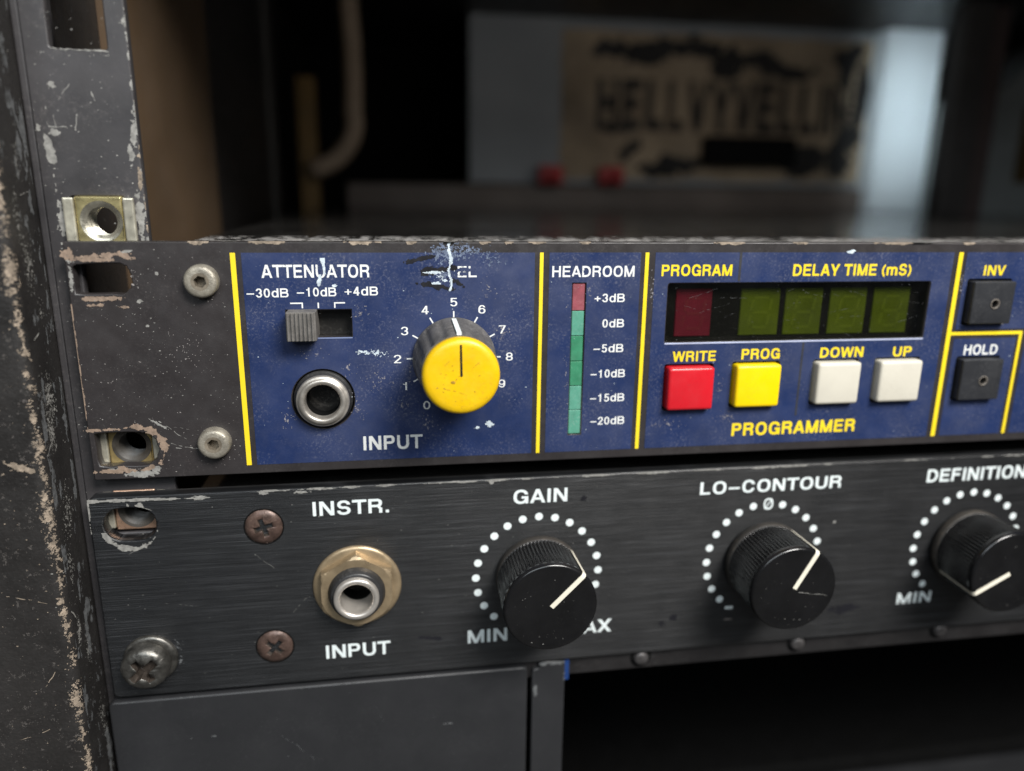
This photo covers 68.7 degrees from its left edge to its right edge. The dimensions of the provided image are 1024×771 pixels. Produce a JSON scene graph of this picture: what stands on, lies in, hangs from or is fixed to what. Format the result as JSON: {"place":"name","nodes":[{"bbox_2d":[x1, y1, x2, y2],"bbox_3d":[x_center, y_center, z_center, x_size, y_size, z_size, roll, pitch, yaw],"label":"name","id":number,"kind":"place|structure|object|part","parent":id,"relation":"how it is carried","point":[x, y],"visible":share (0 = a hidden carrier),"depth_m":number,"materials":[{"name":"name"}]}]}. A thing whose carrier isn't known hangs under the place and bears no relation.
{"place":"outdoors","nodes":[
{"label":"outdoors","id":0,"kind":"place"},
{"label":"ground","id":1,"kind":"structure","parent":0,"visible":0},
{"bbox_2d":[0,0,1023,770],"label":"rack case","id":2,"kind":"object","parent":1,"relation":"on","point":[156,110],"visible":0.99,"depth_m":0.15,"materials":[{"name":"black metal"}]},
{"bbox_2d":[62,196,137,240],"bbox_3d":[-0.072,-0.029,0.133,0.012,0.008,0.006,-2,15,-9],"label":"cage nut","id":3,"kind":"object","parent":2,"relation":"attached to","point":[80,216],"visible":1,"depth_m":0.13,"materials":[{"name":"silver metal"}]},
{"bbox_2d":[99,432,158,462],"bbox_3d":[-0.072,0.010,0.144,0.012,0.008,0.006,-2,15,-9],"label":"cage nut","id":4,"kind":"object","parent":2,"relation":"attached to","point":[116,447],"visible":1,"depth_m":0.14,"materials":[{"name":"metal"}]},
{"bbox_2d":[108,489,163,529],"bbox_3d":[-0.073,0.023,0.147,0.012,0.008,0.006,-2,15,-9],"label":"cage nut","id":5,"kind":"object","parent":2,"relation":"attached to","point":[127,518],"visible":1,"depth_m":0.14,"materials":[{"name":"metal"}]},
{"bbox_2d":[260,0,281,218],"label":"grey upright","id":6,"kind":"object","parent":2,"relation":"attached to","point":[269,86],"visible":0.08,"depth_m":0.38,"materials":[{"name":"paint"}]},
{"bbox_2d":[295,76,321,211],"bbox_3d":[-0.114,-0.106,0.424,0.010,0.128,0.010,-2,15,-9],"label":"wooden batten","id":7,"kind":"object","parent":2,"relation":"in","point":[305,89],"visible":0.56,"depth_m":0.41,"materials":[{"name":"brown wood"}]},
{"bbox_2d":[109,663,526,770],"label":"blank panel","id":8,"kind":"object","parent":2,"relation":"attached to","point":[466,719],"visible":1,"depth_m":0.16,"materials":[{"name":"black metal"}]},
{"bbox_2d":[309,0,363,179],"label":"cable hose","id":9,"kind":"object","parent":2,"relation":"hanging from","point":[340,155],"visible":1,"depth_m":0.40,"materials":[{"name":"black rubber"}]},
{"bbox_2d":[60,206,1023,479],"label":"rack delay unit","id":10,"kind":"object","parent":2,"relation":"in","point":[334,338],"visible":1,"depth_m":0.15,"materials":[{"name":"blue steel"},{"name":"blue paint"},{"name":"yellow paint"}]},
{"bbox_2d":[529,659,568,770],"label":"upright strip","id":11,"kind":"object","parent":2,"relation":"attached to","point":[548,677],"visible":1,"depth_m":0.17,"materials":[{"name":"grey metal"}]},
{"bbox_2d":[87,439,1023,696],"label":"rack preamp unit","id":12,"kind":"object","parent":2,"relation":"in","point":[256,579],"visible":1,"depth_m":0.16,"materials":[{"name":"black metal"}]},
{"bbox_2d":[120,635,178,688],"bbox_3d":[-0.072,0.055,0.148,0.010,0.010,0.004,-2,15,-9],"label":"pan head screw","id":13,"kind":"object","parent":12,"relation":"attached to","point":[149,661],"visible":1,"depth_m":0.15,"materials":[{"name":"metal"}]},
{"bbox_2d":[347,183,922,210],"bbox_3d":[0.108,-0.114,0.515,0.430,0.043,0.034,-2,15,-9],"label":"ledge","id":14,"kind":"object","parent":2,"relation":"attached to","point":[478,196],"visible":0.24,"depth_m":0.49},
{"bbox_2d":[537,165,562,183],"bbox_3d":[0.025,-0.132,0.468,0.015,0.011,0.020,-2,15,-9],"label":"red plug","id":15,"kind":"object","parent":14,"relation":"attached to","point":[549,174],"visible":1,"depth_m":0.47,"materials":[{"name":"plastic"}]},
{"bbox_2d":[597,166,623,184],"bbox_3d":[0.063,-0.133,0.473,0.015,0.011,0.020,-2,15,-9],"label":"red plug","id":16,"kind":"object","parent":14,"relation":"attached to","point":[609,175],"visible":1,"depth_m":0.47,"materials":[{"name":"plastic"}]},
{"bbox_2d":[468,13,875,187],"bbox_3d":[0.106,-0.186,0.486,0.268,0.109,0.008,-2,15,-9],"label":"back board","id":17,"kind":"object","parent":14,"relation":"on","point":[514,91],"visible":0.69,"depth_m":0.47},
{"bbox_2d":[559,29,873,183],"bbox_3d":[0.135,-0.180,0.488,0.213,0.091,0.001,-2,15,-9],"label":"paper sticker","id":18,"kind":"object","parent":17,"relation":"attached to","point":[647,106],"visible":1,"depth_m":0.49,"materials":[{"name":"beige paper"}]},
{"bbox_2d":[701,136,797,166],"bbox_3d":[0.155,-0.153,0.490,0.062,0.018,0.012,-2,15,-9],"label":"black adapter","id":19,"kind":"object","parent":18,"relation":"attached to","point":[747,151],"visible":1,"depth_m":0.48,"materials":[{"name":"black plastic"}]},
{"bbox_2d":[848,29,944,210],"bbox_3d":[0.259,-0.185,0.506,0.040,0.140,0.026,-2,15,-9],"label":"white post","id":20,"kind":"object","parent":14,"relation":"on","point":[905,69],"visible":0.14,"depth_m":0.50,"materials":[{"name":"white"}]},
{"bbox_2d":[525,633,1023,770],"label":"equipment box","id":21,"kind":"object","parent":2,"relation":"in","point":[951,705],"visible":0.39,"depth_m":0.34,"materials":[{"name":"black metal"}]},
{"bbox_2d":[926,0,996,214],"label":"post","id":22,"kind":"object","parent":2,"relation":"attached to","point":[967,68],"visible":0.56,"depth_m":0.42,"materials":[{"name":"metal"}]},
{"bbox_2d":[920,48,1023,213],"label":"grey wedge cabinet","id":23,"kind":"object","parent":2,"relation":"in","point":[1003,190],"visible":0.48,"depth_m":0.46,"materials":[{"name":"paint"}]},
{"bbox_3d":[0.331,-0.147,0.460,0.043,0.044,0.001,-2,15,-9],"label":"cabinet door","id":24,"kind":"part","parent":23,"relation":"part of","materials":[{"name":"grey"}]},
{"bbox_2d":[964,6,1012,213],"bbox_3d":[0.269,-0.137,0.435,0.012,0.151,0.010,-2,15,-9],"label":"post","id":25,"kind":"object","parent":2,"relation":"attached to","point":[997,52],"visible":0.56,"depth_m":0.42,"materials":[{"name":"metal"}]}
]}

